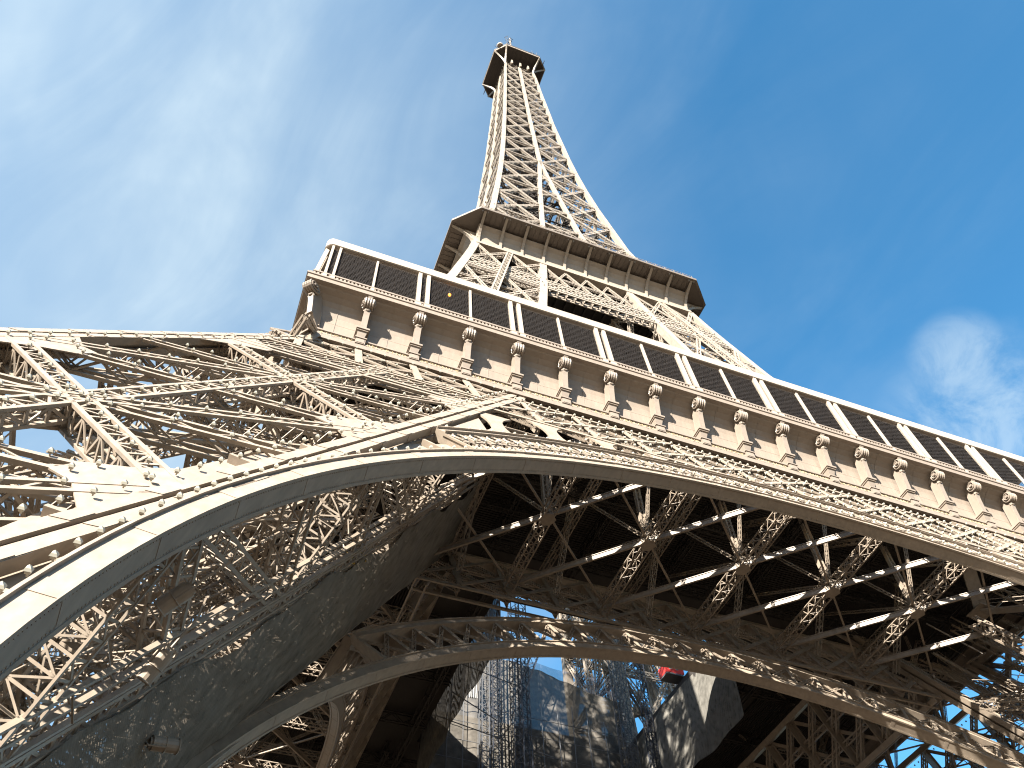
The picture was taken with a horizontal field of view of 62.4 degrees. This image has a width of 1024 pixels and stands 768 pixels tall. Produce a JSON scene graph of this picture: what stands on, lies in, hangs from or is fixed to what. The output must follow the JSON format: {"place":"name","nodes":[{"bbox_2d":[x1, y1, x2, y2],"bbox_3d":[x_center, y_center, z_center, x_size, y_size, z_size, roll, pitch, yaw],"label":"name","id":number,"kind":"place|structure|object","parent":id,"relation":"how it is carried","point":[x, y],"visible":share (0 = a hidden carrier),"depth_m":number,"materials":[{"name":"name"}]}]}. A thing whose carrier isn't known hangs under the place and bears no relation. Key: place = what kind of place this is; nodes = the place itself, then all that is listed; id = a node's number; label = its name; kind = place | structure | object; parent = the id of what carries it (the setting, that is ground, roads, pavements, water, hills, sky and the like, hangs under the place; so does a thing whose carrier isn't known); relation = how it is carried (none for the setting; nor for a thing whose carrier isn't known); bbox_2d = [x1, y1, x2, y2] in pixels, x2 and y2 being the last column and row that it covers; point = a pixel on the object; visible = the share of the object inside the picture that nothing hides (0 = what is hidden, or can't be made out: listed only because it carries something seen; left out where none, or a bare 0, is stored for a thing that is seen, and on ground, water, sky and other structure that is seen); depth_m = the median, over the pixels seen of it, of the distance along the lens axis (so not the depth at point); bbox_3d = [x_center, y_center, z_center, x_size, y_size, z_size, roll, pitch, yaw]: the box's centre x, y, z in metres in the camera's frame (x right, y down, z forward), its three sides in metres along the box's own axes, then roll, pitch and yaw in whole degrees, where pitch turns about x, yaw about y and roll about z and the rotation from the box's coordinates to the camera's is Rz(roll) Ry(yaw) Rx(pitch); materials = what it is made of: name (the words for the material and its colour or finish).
{"place":"outdoors","nodes":[
{"label":"outdoors","id":0,"kind":"place"},
{"bbox_2d":[0,0,1023,767],"label":"sky","id":1,"kind":"structure","parent":0,"point":[839,184],"materials":[{"name":"blue"}]},
{"label":"ground","id":2,"kind":"structure","parent":0,"visible":0},
{"bbox_2d":[479,661,489,767],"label":"hoist mast","id":3,"kind":"object","parent":2,"relation":"on","point":[481,747],"visible":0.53,"depth_m":91.09,"materials":[{"name":"metal"}]},
{"bbox_2d":[490,638,502,767],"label":"hoist mast","id":4,"kind":"object","parent":2,"relation":"on","point":[497,723],"visible":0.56,"depth_m":91.93,"materials":[{"name":"metal"}]},
{"bbox_2d":[0,36,1023,767],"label":"iron tower","id":5,"kind":"structure","parent":2,"relation":"on","point":[838,580],"depth_m":62.90,"materials":[{"name":"beige metal"}]},
{"bbox_2d":[82,436,105,454],"bbox_3d":[-12.792,1.730,26.134,0.677,1.174,0.869,16,-56,-13],"label":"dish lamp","id":6,"kind":"object","parent":5,"relation":"attached to","point":[93,438],"visible":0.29,"depth_m":25.59,"materials":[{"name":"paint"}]},
{"bbox_2d":[145,735,180,754],"bbox_3d":[-11.635,11.360,27.062,2.065,0.687,0.540,32,-61,-22],"label":"floodlight","id":7,"kind":"object","parent":5,"relation":"attached to","point":[163,744],"visible":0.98,"depth_m":27.10,"materials":[{"name":"beige metal"}]},
{"bbox_2d":[135,618,197,686],"bbox_3d":[-9.460,7.349,23.173,1.446,1.814,0.590,-21,-56,13],"label":"floodlight","id":8,"kind":"object","parent":5,"relation":"attached to","point":[159,661],"visible":1,"depth_m":22.82,"materials":[{"name":"beige metal"}]},
{"bbox_2d":[153,561,230,616],"bbox_3d":[-8.238,5.259,21.781,1.806,1.472,0.536,-11,-55,6],"label":"floodlight","id":9,"kind":"object","parent":5,"relation":"attached to","point":[169,601],"visible":1,"depth_m":21.46,"materials":[{"name":"beige metal"}]},
{"bbox_2d":[36,483,478,767],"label":"safety net","id":10,"kind":"object","parent":5,"relation":"hanging from","point":[197,708],"visible":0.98,"depth_m":34.23,"materials":[{"name":"grey fabric"}]},
{"bbox_2d":[417,592,500,767],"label":"well net","id":11,"kind":"object","parent":5,"relation":"attached to","point":[465,679],"visible":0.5,"depth_m":82.03,"materials":[{"name":"grey fabric"}]},
{"bbox_2d":[468,684,477,698],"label":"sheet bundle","id":12,"kind":"object","parent":5,"relation":"hanging from","point":[472,692],"visible":0.23,"depth_m":94.11,"materials":[{"name":"white fabric"}]},
{"bbox_2d":[418,659,628,767],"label":"scaffold net","id":13,"kind":"object","parent":5,"relation":"attached to","point":[552,695],"visible":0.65,"depth_m":96.26,"materials":[{"name":"grey fabric"}]},
{"bbox_2d":[429,686,622,767],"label":"tube scaffold","id":14,"kind":"object","parent":5,"relation":"attached to","point":[477,762],"visible":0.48,"depth_m":94.17,"materials":[{"name":"metal"}]},
{"bbox_2d":[658,667,683,683],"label":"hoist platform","id":15,"kind":"structure","parent":5,"relation":"on","point":[671,677],"depth_m":91.63,"materials":[{"name":"metal"}]},
{"bbox_2d":[627,642,743,767],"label":"well net","id":16,"kind":"object","parent":5,"relation":"attached to","point":[699,716],"visible":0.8,"depth_m":86.22,"materials":[{"name":"grey fabric"}]},
{"bbox_2d":[516,604,533,767],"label":"hoist mast","id":17,"kind":"object","parent":2,"relation":"on","point":[528,712],"visible":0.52,"depth_m":94.05,"materials":[{"name":"metal"}]},
{"bbox_2d":[507,602,545,767],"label":"hoist mast","id":18,"kind":"object","parent":2,"relation":"on","point":[518,700],"visible":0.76,"depth_m":94.18,"materials":[{"name":"metal"}]},
{"bbox_2d":[452,672,563,761],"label":"guy cable","id":19,"kind":"object","parent":18,"relation":"attached to","point":[497,720],"visible":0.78,"depth_m":89.33,"materials":[{"name":"metal"}]},
{"bbox_2d":[607,619,633,767],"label":"hoist mast","id":20,"kind":"object","parent":2,"relation":"on","point":[619,718],"visible":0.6,"depth_m":96.30,"materials":[{"name":"metal"}]},
{"bbox_2d":[613,639,640,767],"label":"hoist mast","id":21,"kind":"object","parent":2,"relation":"on","point":[627,711],"visible":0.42,"depth_m":97.56,"materials":[{"name":"metal"}]},
{"bbox_2d":[633,643,661,767],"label":"hoist mast","id":22,"kind":"object","parent":2,"relation":"on","point":[647,716],"visible":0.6,"depth_m":94.25,"materials":[{"name":"metal"}]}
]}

